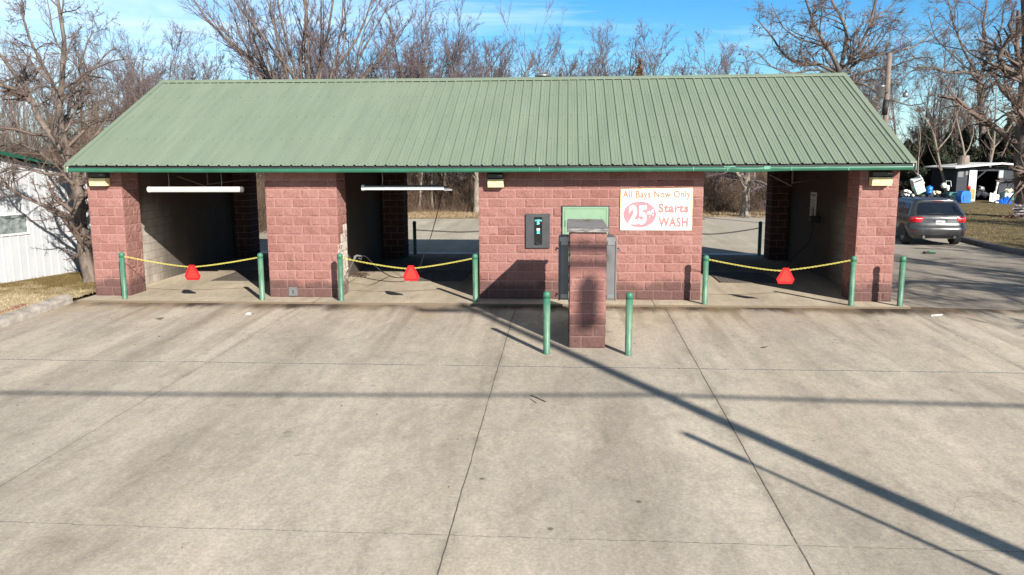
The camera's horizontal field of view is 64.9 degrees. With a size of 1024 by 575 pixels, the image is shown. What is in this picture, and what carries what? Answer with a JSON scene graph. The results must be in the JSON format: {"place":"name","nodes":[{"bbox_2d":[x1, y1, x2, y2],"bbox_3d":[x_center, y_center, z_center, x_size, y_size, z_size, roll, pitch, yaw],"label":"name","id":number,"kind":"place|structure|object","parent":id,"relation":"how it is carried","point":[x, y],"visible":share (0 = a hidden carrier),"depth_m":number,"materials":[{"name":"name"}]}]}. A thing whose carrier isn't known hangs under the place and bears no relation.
{"place":"outdoors","nodes":[
{"label":"outdoors","id":0,"kind":"place"},
{"bbox_2d":[0,271,95,314],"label":"lawn","id":1,"kind":"structure","parent":0,"point":[32,290],"depth_m":19.45,"materials":[{"name":"beige plant"}]},
{"bbox_2d":[0,0,153,281],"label":"bare tree","id":2,"kind":"object","parent":1,"relation":"on","point":[78,228],"visible":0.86,"depth_m":20.05,"materials":[{"name":"grey plant"}]},
{"bbox_2d":[77,253,910,308],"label":"bay floor","id":3,"kind":"structure","parent":0,"point":[807,289],"depth_m":19.09,"materials":[{"name":"concrete"}]},
{"bbox_2d":[118,252,127,298],"bbox_3d":[-8.759,-0.269,18.130,0.124,1.060,0.124,0,9,4],"label":"bollard","id":4,"kind":"object","parent":3,"relation":"on","point":[123,274],"visible":1,"depth_m":18.09,"materials":[{"name":"green metal"}]},
{"bbox_2d":[126,256,256,266],"bbox_3d":[-7.164,-0.572,17.963,3.094,0.258,0.030,0,9,4],"label":"chain","id":5,"kind":"object","parent":4,"relation":"hanging from","point":[187,266],"visible":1,"depth_m":17.98,"materials":[{"name":"yellow plastic"}]},
{"bbox_2d":[185,265,200,279],"bbox_3d":[-7.144,-0.336,17.985,0.370,0.345,0.011,0,13,4],"label":"safety triangle","id":6,"kind":"object","parent":5,"relation":"attached to","point":[192,272],"visible":1,"depth_m":17.99,"materials":[{"name":"red plastic"}]},
{"bbox_2d":[211,270,269,280],"bbox_3d":[-6.990,-0.329,21.780,1.500,0.015,1.950,0,9,4],"label":"floor grate","id":7,"kind":"object","parent":3,"relation":"on","point":[246,275],"visible":0.58,"depth_m":21.54,"materials":[{"name":"metal"}]},
{"bbox_2d":[257,253,264,299],"bbox_3d":[-5.577,-0.244,17.897,0.124,1.060,0.124,0,9,4],"label":"bollard","id":8,"kind":"object","parent":3,"relation":"on","point":[261,276],"visible":1,"depth_m":17.85,"materials":[{"name":"green metal"}]},
{"bbox_2d":[337,253,343,300],"bbox_3d":[-3.783,-0.229,17.757,0.124,1.060,0.124,0,9,4],"label":"bollard","id":9,"kind":"object","parent":3,"relation":"on","point":[340,276],"visible":1,"depth_m":17.71,"materials":[{"name":"green metal"}]},
{"bbox_2d":[418,270,470,281],"bbox_3d":[-1.875,-0.322,21.611,1.330,0.015,2.000,0,9,4],"label":"floor grate","id":10,"kind":"object","parent":3,"relation":"on","point":[444,275],"visible":0.82,"depth_m":21.59,"materials":[{"name":"metal"}]},
{"bbox_2d":[472,254,477,301],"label":"bollard","id":11,"kind":"object","parent":3,"relation":"on","point":[475,274],"visible":1,"depth_m":17.53,"materials":[{"name":"green metal"}]},
{"bbox_2d":[342,257,471,268],"bbox_3d":[-2.284,-0.526,17.618,2.897,0.258,0.031,0,9,3],"label":"chain","id":12,"kind":"object","parent":11,"relation":"hanging from","point":[404,268],"visible":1,"depth_m":17.64,"materials":[{"name":"yellow plastic"}]},
{"bbox_2d":[403,265,419,280],"bbox_3d":[-2.213,-0.314,17.632,0.370,0.345,0.012,0,13,0],"label":"safety triangle","id":13,"kind":"object","parent":12,"relation":"attached to","point":[410,273],"visible":1,"depth_m":17.63,"materials":[{"name":"red plastic"}]},
{"bbox_2d":[64,73,916,301],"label":"car wash building","id":14,"kind":"structure","parent":3,"relation":"on","point":[561,151],"depth_m":18.38,"materials":[{"name":"green metal"}]},
{"bbox_2d":[88,172,109,185],"bbox_3d":[-9.287,-2.445,18.101,0.385,0.310,0.245,0,9,4],"label":"wall light","id":15,"kind":"object","parent":14,"relation":"attached to","point":[99,179],"visible":0.96,"depth_m":18.02,"materials":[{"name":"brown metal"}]},
{"bbox_2d":[147,173,243,191],"bbox_3d":[-7.128,-2.375,18.090,2.210,0.471,0.132,0,9,4],"label":"tube light","id":16,"kind":"object","parent":14,"relation":"hanging from","point":[196,189],"visible":0.94,"depth_m":18.06,"materials":[{"name":"white plastic"}]},
{"bbox_2d":[361,173,453,190],"bbox_3d":[-2.323,-2.370,17.855,2.050,0.443,0.136,0,9,4],"label":"tube light","id":17,"kind":"object","parent":14,"relation":"hanging from","point":[402,187],"visible":0.94,"depth_m":17.83,"materials":[{"name":"white plastic"}]},
{"bbox_2d":[486,173,503,186],"bbox_3d":[-0.381,-2.359,17.509,0.398,0.350,0.245,0,9,4],"label":"wall light","id":18,"kind":"object","parent":14,"relation":"attached to","point":[495,179],"visible":0.96,"depth_m":17.43,"materials":[{"name":"brown metal"}]},
{"bbox_2d":[526,214,549,247],"bbox_3d":[0.566,-1.240,17.691,0.532,0.755,0.110,0,9,4],"label":"change machine","id":19,"kind":"object","parent":14,"relation":"attached to","point":[537,230],"visible":1,"depth_m":17.69,"materials":[{"name":"metal"}]},
{"bbox_2d":[620,188,692,229],"bbox_3d":[3.131,-1.702,17.469,1.545,0.918,0.011,0,9,4],"label":"banner sign","id":20,"kind":"object","parent":14,"relation":"attached to","point":[658,209],"visible":1,"depth_m":17.47,"materials":[{"name":"white plastic"}]},
{"bbox_2d":[787,208,819,267],"bbox_3d":[8.022,-1.316,22.032,0.366,1.764,1.253,-2,9,-8],"label":"hose","id":21,"kind":"object","parent":14,"relation":"attached to","point":[813,219],"visible":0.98,"depth_m":21.44,"materials":[{"name":"black rubber"}]},
{"bbox_2d":[810,192,816,215],"bbox_3d":[8.211,-2.251,21.937,0.020,0.690,0.500,0,9,4],"label":"instruction sign","id":22,"kind":"object","parent":14,"relation":"attached to","point":[813,201],"visible":0.96,"depth_m":21.89,"materials":[{"name":"metal"}]},
{"bbox_2d":[866,170,892,185],"bbox_3d":[7.751,-2.328,16.960,0.468,0.350,0.245,0,9,4],"label":"wall light","id":23,"kind":"object","parent":14,"relation":"attached to","point":[880,177],"visible":0.94,"depth_m":16.88,"materials":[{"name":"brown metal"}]},
{"bbox_2d":[702,255,708,304],"bbox_3d":[4.125,-0.165,17.168,0.124,1.060,0.124,0,9,4],"label":"bollard","id":24,"kind":"object","parent":3,"relation":"on","point":[705,279],"visible":1,"depth_m":17.12,"materials":[{"name":"green metal"}]},
{"bbox_2d":[708,272,777,282],"bbox_3d":[6.040,-0.263,21.056,1.500,0.015,1.850,0,9,4],"label":"floor grate","id":25,"kind":"object","parent":3,"relation":"on","point":[741,277],"visible":0.95,"depth_m":21.02,"materials":[{"name":"metal"}]},
{"bbox_2d":[757,221,762,255],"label":"bollard","id":26,"kind":"object","parent":3,"relation":"on","point":[760,223],"visible":1,"depth_m":25.77,"materials":[{"name":"metal"}]},
{"bbox_2d":[848,256,856,305],"bbox_3d":[7.167,-0.141,16.945,0.124,1.060,0.124,0,9,4],"label":"bollard","id":27,"kind":"object","parent":3,"relation":"on","point":[852,280],"visible":1,"depth_m":16.90,"materials":[{"name":"green metal"}]},
{"bbox_2d":[710,259,850,270],"bbox_3d":[5.642,-0.468,17.006,2.937,0.258,0.030,0,9,4],"label":"chain","id":28,"kind":"object","parent":27,"relation":"hanging from","point":[779,270],"visible":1,"depth_m":17.02,"materials":[{"name":"yellow plastic"}]},
{"bbox_2d":[776,268,793,283],"bbox_3d":[5.786,-0.247,17.018,0.370,0.345,0.012,1,13,9],"label":"safety triangle","id":29,"kind":"object","parent":28,"relation":"attached to","point":[785,275],"visible":1,"depth_m":17.02,"materials":[{"name":"red plastic"}]},
{"bbox_2d":[897,256,905,306],"bbox_3d":[8.164,-0.133,16.868,0.124,1.060,0.124,0,9,4],"label":"bollard","id":30,"kind":"object","parent":3,"relation":"on","point":[901,280],"visible":1,"depth_m":16.83,"materials":[{"name":"green metal"}]},
{"bbox_2d":[0,0,1020,150],"label":"sky","id":31,"kind":"structure","parent":0,"point":[727,18],"materials":[{"name":"blue"}]},
{"bbox_2d":[259,219,763,252],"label":"lot","id":32,"kind":"structure","parent":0,"point":[447,241],"depth_m":31.91,"materials":[{"name":"concrete"}]},
{"bbox_2d":[0,302,1023,574],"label":"forecourt","id":33,"kind":"structure","parent":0,"point":[348,438],"depth_m":9.74,"materials":[{"name":"concrete"}]},
{"bbox_2d":[0,294,72,328],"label":"kerb","id":34,"kind":"structure","parent":33,"relation":"on","point":[27,312],"depth_m":16.68,"materials":[{"name":"concrete"}]},
{"bbox_2d":[543,291,550,353],"bbox_3d":[0.584,0.590,13.531,0.124,1.070,0.124,0,9,4],"label":"bollard","id":35,"kind":"object","parent":33,"relation":"on","point":[546,320],"visible":1,"depth_m":13.48,"materials":[{"name":"green metal"}]},
{"bbox_2d":[567,219,608,347],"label":"block island","id":36,"kind":"structure","parent":33,"relation":"on","point":[587,284],"depth_m":13.80,"materials":[{"name":"red brick"}]},
{"bbox_2d":[555,234,568,299],"bbox_3d":[0.902,-0.383,14.509,0.246,1.130,0.725,0,9,4],"label":"wall cabinet","id":37,"kind":"object","parent":36,"relation":"attached to","point":[563,263],"depth_m":14.16,"materials":[{"name":"metal"}]},
{"bbox_2d":[606,234,619,300],"bbox_3d":[1.792,-0.377,14.449,0.246,1.130,0.725,0,9,4],"label":"wall cabinet","id":38,"kind":"object","parent":36,"relation":"attached to","point":[611,264],"depth_m":14.11,"materials":[{"name":"metal"}]},
{"bbox_2d":[625,292,632,355],"bbox_3d":[1.950,0.603,13.420,0.124,1.070,0.124,0,9,4],"label":"bollard","id":39,"kind":"object","parent":33,"relation":"on","point":[628,323],"visible":1,"depth_m":13.38,"materials":[{"name":"green metal"}]},
{"bbox_2d":[31,151,996,301],"bbox_3d":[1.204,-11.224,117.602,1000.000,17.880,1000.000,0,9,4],"label":"ground","id":40,"kind":"structure","parent":0,"point":[75,299],"depth_m":46.80,"materials":[{"name":"brown soil"}]},
{"bbox_2d":[0,60,45,153],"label":"woodland tree","id":41,"kind":"object","parent":40,"relation":"on","point":[17,102],"visible":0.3,"depth_m":52.47,"materials":[{"name":"brown plant"}]},
{"bbox_2d":[0,33,46,145],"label":"woodland tree","id":42,"kind":"object","parent":40,"relation":"on","point":[3,48],"visible":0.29,"depth_m":77.78,"materials":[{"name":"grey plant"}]},
{"bbox_2d":[15,55,70,126],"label":"woodland tree","id":43,"kind":"object","parent":40,"relation":"on","point":[41,79],"visible":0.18,"depth_m":52.46,"materials":[{"name":"brown plant"}]},
{"bbox_2d":[0,151,93,282],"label":"white metal building","id":44,"kind":"structure","parent":40,"relation":"on","point":[29,249],"depth_m":21.23,"materials":[{"name":"white metal"}]},
{"bbox_2d":[0,212,29,236],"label":"window","id":45,"kind":"structure","parent":44,"relation":"in","point":[11,224],"depth_m":20.72,"materials":[{"name":"grey glass"}]},
{"bbox_2d":[58,30,108,121],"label":"woodland tree","id":46,"kind":"object","parent":40,"relation":"on","point":[77,44],"visible":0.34,"depth_m":88.56,"materials":[{"name":"brown plant"}]},
{"bbox_2d":[40,4,134,141],"bbox_3d":[-24.778,-10.521,48.496,3.867,12.043,5.978,-1,9,-7],"label":"woodland tree","id":47,"kind":"object","parent":40,"relation":"on","point":[94,77],"visible":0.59,"depth_m":48.53,"materials":[{"name":"brown plant"}]},
{"bbox_2d":[34,53,188,148],"bbox_3d":[-26.498,-11.108,55.835,9.797,10.503,9.986,0,9,4],"label":"bare tree","id":48,"kind":"object","parent":40,"relation":"on","point":[125,98],"visible":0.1,"depth_m":55.42,"materials":[{"name":"brown plant"}]},
{"bbox_2d":[0,15,266,233],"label":"bare tree","id":49,"kind":"object","parent":40,"relation":"on","point":[262,218],"visible":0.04,"depth_m":31.40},
{"bbox_2d":[82,10,195,112],"bbox_3d":[-24.094,-11.924,53.683,4.110,12.750,6.354,7,11,37],"label":"woodland tree","id":50,"kind":"object","parent":40,"relation":"on","point":[160,66],"visible":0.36,"depth_m":52.82,"materials":[{"name":"brown plant"}]},
{"bbox_2d":[70,29,221,124],"bbox_3d":[-22.670,-11.175,53.202,10.918,11.845,9.464,0,9,4],"label":"bare tree","id":51,"kind":"object","parent":40,"relation":"on","point":[149,87],"visible":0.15,"depth_m":51.93,"materials":[{"name":"brown plant"}]},
{"bbox_2d":[128,20,186,96],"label":"woodland tree","id":52,"kind":"object","parent":40,"relation":"on","point":[146,53],"visible":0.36,"depth_m":78.07,"materials":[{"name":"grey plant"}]},
{"bbox_2d":[82,29,253,115],"bbox_3d":[-20.517,-10.531,49.720,10.627,11.676,12.502,-4,10,-22],"label":"bare tree","id":53,"kind":"object","parent":40,"relation":"on","point":[192,71],"visible":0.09,"depth_m":50.60,"materials":[{"name":"brown plant"}]},
{"bbox_2d":[143,19,212,82],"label":"woodland tree","id":54,"kind":"object","parent":40,"relation":"on","point":[178,44],"visible":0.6,"depth_m":68.74,"materials":[{"name":"brown plant"}]},
{"bbox_2d":[204,0,290,182],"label":"woodland tree","id":55,"kind":"object","parent":40,"relation":"on","point":[244,28],"visible":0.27,"depth_m":52.18,"materials":[{"name":"brown plant"}]},
{"bbox_2d":[179,0,416,78],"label":"bare tree","id":56,"kind":"object","parent":40,"relation":"on","point":[257,64],"visible":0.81,"depth_m":43.35,"materials":[{"name":"grey plant"}]},
{"bbox_2d":[276,0,469,78],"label":"bare tree","id":57,"kind":"object","parent":40,"relation":"on","point":[330,67],"visible":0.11,"depth_m":47.88,"materials":[{"name":"brown plant"}]},
{"bbox_2d":[306,6,483,78],"bbox_3d":[-8.127,-12.206,53.628,12.576,13.212,10.362,0,9,4],"label":"bare tree","id":58,"kind":"object","parent":40,"relation":"on","point":[391,68],"visible":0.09,"depth_m":53.91,"materials":[{"name":"brown plant"}]},
{"bbox_2d":[313,0,478,78],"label":"bare tree","id":59,"kind":"object","parent":40,"relation":"on","point":[428,5],"visible":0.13,"depth_m":57.73,"materials":[{"name":"brown plant"}]},
{"bbox_2d":[356,0,521,208],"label":"bare tree","id":60,"kind":"object","parent":40,"relation":"on","point":[399,73],"visible":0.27,"depth_m":48.83,"materials":[{"name":"brown plant"}]},
{"bbox_2d":[392,1,495,195],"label":"bare tree","id":61,"kind":"object","parent":40,"relation":"on","point":[460,38],"visible":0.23,"depth_m":54.95,"materials":[{"name":"brown plant"}]},
{"bbox_2d":[371,7,537,183],"bbox_3d":[-3.246,-12.518,56.150,13.133,12.621,11.421,0,9,4],"label":"bare tree","id":62,"kind":"object","parent":40,"relation":"on","point":[505,59],"visible":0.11,"depth_m":54.02,"materials":[{"name":"brown plant"}]},
{"bbox_2d":[453,172,478,212],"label":"bare tree","id":63,"kind":"object","parent":40,"relation":"on","point":[476,195],"visible":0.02,"depth_m":48.06,"materials":[{"name":"beige plant"}]},
{"bbox_2d":[440,26,574,77],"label":"bare tree","id":64,"kind":"object","parent":40,"relation":"on","point":[501,65],"visible":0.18,"depth_m":58.04,"materials":[{"name":"brown plant"}]},
{"bbox_2d":[256,171,766,211],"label":"undergrowth","id":65,"kind":"object","parent":40,"relation":"on","point":[708,194],"visible":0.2,"depth_m":49.82,"materials":[{"name":"brown plant"}]},
{"bbox_2d":[260,251,763,254],"bbox_3d":[-0.057,-1.125,26.901,18.140,0.030,0.660,0,9,4],"label":"drainage strip","id":66,"kind":"object","parent":40,"relation":"on","point":[479,253],"depth_m":26.92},
{"bbox_2d":[482,0,575,76],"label":"bare tree","id":67,"kind":"object","parent":40,"relation":"on","point":[556,44],"visible":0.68,"depth_m":46.41,"materials":[{"name":"brown plant"}]},
{"bbox_2d":[490,39,605,76],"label":"bare tree","id":68,"kind":"object","parent":40,"relation":"on","point":[574,63],"visible":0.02,"depth_m":63.67,"materials":[{"name":"brown plant"}]},
{"bbox_2d":[526,44,615,76],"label":"bare tree","id":69,"kind":"object","parent":40,"relation":"on","point":[592,71],"visible":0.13,"depth_m":63.44,"materials":[{"name":"brown plant"}]},
{"bbox_2d":[408,208,765,217],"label":"dry grass","id":70,"kind":"structure","parent":40,"relation":"on","point":[736,214],"depth_m":45.90,"materials":[{"name":"brown plant"}]},
{"bbox_2d":[408,195,765,212],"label":"weeds","id":71,"kind":"object","parent":40,"relation":"on","point":[704,210],"visible":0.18,"depth_m":48.49,"materials":[{"name":"brown plant"}]},
{"bbox_2d":[540,36,645,76],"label":"bare tree","id":72,"kind":"object","parent":40,"relation":"on","point":[635,58],"visible":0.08,"depth_m":60.73,"materials":[{"name":"brown plant"}]},
{"bbox_2d":[547,6,644,76],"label":"bare tree","id":73,"kind":"object","parent":40,"relation":"on","point":[602,47],"visible":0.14,"depth_m":68.89,"materials":[{"name":"brown plant"}]},
{"bbox_2d":[582,20,679,75],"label":"bare tree","id":74,"kind":"object","parent":40,"relation":"on","point":[641,56],"visible":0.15,"depth_m":63.52,"materials":[{"name":"brown plant"}]},
{"bbox_2d":[634,16,696,75],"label":"bare tree","id":75,"kind":"object","parent":40,"relation":"on","point":[653,56],"visible":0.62,"depth_m":61.58,"materials":[{"name":"brown plant"}]},
{"bbox_2d":[674,34,740,74],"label":"bare tree","id":76,"kind":"object","parent":40,"relation":"on","point":[724,68],"visible":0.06,"depth_m":63.52,"materials":[{"name":"brown plant"}]},
{"bbox_2d":[661,50,758,185],"bbox_3d":[14.687,-11.668,56.947,8.138,9.871,9.043,0,9,4],"label":"bare tree","id":77,"kind":"object","parent":40,"relation":"on","point":[746,70],"visible":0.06,"depth_m":56.61,"materials":[{"name":"brown plant"}]},
{"bbox_2d":[409,136,1013,199],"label":"undergrowth","id":78,"kind":"object","parent":40,"relation":"on","point":[751,178],"depth_m":58.82,"materials":[{"name":"brown plant"}]},
{"bbox_2d":[687,28,737,74],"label":"bare tree","id":79,"kind":"object","parent":40,"relation":"on","point":[701,38],"visible":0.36,"depth_m":61.17,"materials":[{"name":"brown plant"}]},
{"bbox_2d":[705,171,766,216],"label":"bare tree","id":80,"kind":"object","parent":40,"relation":"on","point":[743,179],"visible":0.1,"depth_m":43.70,"materials":[{"name":"brown plant"}]},
{"bbox_2d":[727,0,975,138],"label":"oak tree","id":81,"kind":"object","parent":40,"relation":"on","point":[851,55],"visible":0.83,"depth_m":38.96,"materials":[{"name":"brown plant"}]},
{"bbox_2d":[850,23,915,115],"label":"woodland tree","id":82,"kind":"object","parent":40,"relation":"on","point":[870,91],"visible":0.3,"depth_m":67.92,"materials":[{"name":"brown plant"}]},
{"bbox_2d":[858,41,913,134],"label":"woodland tree","id":83,"kind":"object","parent":40,"relation":"on","point":[894,118],"visible":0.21,"depth_m":70.08,"materials":[{"name":"brown plant"}]},
{"bbox_2d":[869,75,902,131],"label":"woodland tree","id":84,"kind":"object","parent":40,"relation":"on","point":[900,93],"visible":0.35,"depth_m":67.56,"materials":[{"name":"brown plant"}]},
{"bbox_2d":[898,138,929,193],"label":"cedar tree","id":85,"kind":"object","parent":40,"relation":"on","point":[905,176],"visible":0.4,"depth_m":60.73,"materials":[{"name":"green plant"}]},
{"bbox_2d":[915,129,938,193],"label":"cedar tree","id":86,"kind":"object","parent":40,"relation":"on","point":[924,160],"visible":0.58,"depth_m":63.35,"materials":[{"name":"green plant"}]},
{"bbox_2d":[909,41,959,132],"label":"woodland tree","id":87,"kind":"object","parent":40,"relation":"on","point":[936,87],"visible":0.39,"depth_m":71.66,"materials":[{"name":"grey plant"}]},
{"bbox_2d":[921,132,968,186],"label":"cedar tree","id":88,"kind":"object","parent":40,"relation":"on","point":[950,148],"visible":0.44,"depth_m":61.30,"materials":[{"name":"green plant"}]},
{"bbox_2d":[909,21,983,123],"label":"woodland tree","id":89,"kind":"object","parent":40,"relation":"on","point":[941,79],"visible":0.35,"depth_m":73.69,"materials":[{"name":"brown plant"}]},
{"bbox_2d":[903,64,989,146],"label":"woodland tree","id":90,"kind":"object","parent":40,"relation":"on","point":[938,133],"visible":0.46,"depth_m":67.73,"materials":[{"name":"brown plant"}]},
{"bbox_2d":[880,0,1020,147],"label":"oak tree","id":91,"kind":"object","parent":40,"relation":"on","point":[975,74],"visible":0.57,"depth_m":67.80,"materials":[{"name":"brown plant"}]},
{"bbox_2d":[934,60,980,144],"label":"woodland tree","id":92,"kind":"object","parent":40,"relation":"on","point":[959,85],"visible":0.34,"depth_m":69.81,"materials":[{"name":"brown plant"}]},
{"bbox_2d":[942,48,976,154],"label":"bare sapling","id":93,"kind":"object","parent":40,"relation":"on","point":[961,139],"visible":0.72,"depth_m":60.38,"materials":[{"name":"brown plant"}]},
{"bbox_2d":[932,64,988,145],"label":"woodland tree","id":94,"kind":"object","parent":40,"relation":"on","point":[963,86],"visible":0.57,"depth_m":67.24,"materials":[{"name":"brown plant"}]},
{"bbox_2d":[925,155,1013,200],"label":"storage shed","id":95,"kind":"structure","parent":40,"relation":"on","point":[961,172],"depth_m":57.88,"materials":[{"name":"white"}]},
{"bbox_2d":[968,170,976,200],"bbox_3d":[32.675,-7.201,57.146,0.516,2.226,0.060,0,9,4],"label":"open door","id":96,"kind":"structure","parent":95,"relation":"in","point":[972,173],"depth_m":57.05,"materials":[{"name":"white metal"}]},
{"bbox_2d":[957,123,996,166],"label":"cedar tree","id":97,"kind":"object","parent":40,"relation":"on","point":[972,151],"visible":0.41,"depth_m":63.93,"materials":[{"name":"green plant"}]},
{"bbox_2d":[961,236,1023,255],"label":"kerb","id":98,"kind":"structure","parent":40,"relation":"on","point":[996,247],"depth_m":27.68,"materials":[{"name":"concrete"}]},
{"bbox_2d":[972,127,1013,166],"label":"cedar tree","id":99,"kind":"object","parent":40,"relation":"on","point":[997,137],"visible":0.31,"depth_m":63.94,"materials":[{"name":"green plant"}]},
{"bbox_2d":[992,120,1014,161],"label":"cedar tree","id":100,"kind":"object","parent":40,"relation":"on","point":[1000,146],"visible":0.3,"depth_m":64.78,"materials":[{"name":"green plant"}]},
{"bbox_2d":[703,217,1023,309],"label":"side lot","id":101,"kind":"structure","parent":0,"point":[960,274],"depth_m":22.01,"materials":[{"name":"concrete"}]},
{"bbox_2d":[877,53,908,124],"bbox_3d":[15.521,-5.880,33.181,1.274,7.314,0.407,-1,9,-2],"label":"utility pole","id":102,"kind":"object","parent":101,"relation":"on","point":[883,90],"visible":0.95,"depth_m":32.77,"materials":[{"name":"brown wood"}]},
{"bbox_2d":[896,195,965,243],"bbox_3d":[15.503,-2.682,30.848,2.240,1.729,4.955,1,9,8],"label":"parked car","id":103,"kind":"object","parent":101,"relation":"on","point":[934,217],"visible":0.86,"depth_m":28.69,"materials":[{"name":"grey paint"}]},
{"bbox_2d":[957,198,1023,248],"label":"lawn","id":104,"kind":"structure","parent":0,"point":[979,203],"depth_m":37.24,"materials":[{"name":"brown plant"}]},
{"bbox_2d":[921,95,961,192],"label":"bare sapling","id":105,"kind":"object","parent":104,"relation":"on","point":[938,158],"visible":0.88,"depth_m":57.82,"materials":[{"name":"brown plant"}]},
{"bbox_2d":[955,191,971,202],"bbox_3d":[30.572,-6.158,54.487,0.673,0.781,0.830,0,9,4],"label":"plastic kennel","id":106,"kind":"object","parent":104,"relation":"on","point":[963,196],"visible":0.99,"depth_m":54.13,"materials":[{"name":"blue plastic"}]},
{"bbox_2d":[933,0,1023,218],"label":"oak tree","id":107,"kind":"object","parent":104,"relation":"on","point":[1008,72],"visible":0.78,"depth_m":40.40,"materials":[{"name":"brown plant"}]},
{"bbox_2d":[976,71,1015,166],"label":"bare sapling","id":108,"kind":"object","parent":104,"relation":"on","point":[993,145],"visible":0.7,"depth_m":61.33,"materials":[{"name":"brown plant"}]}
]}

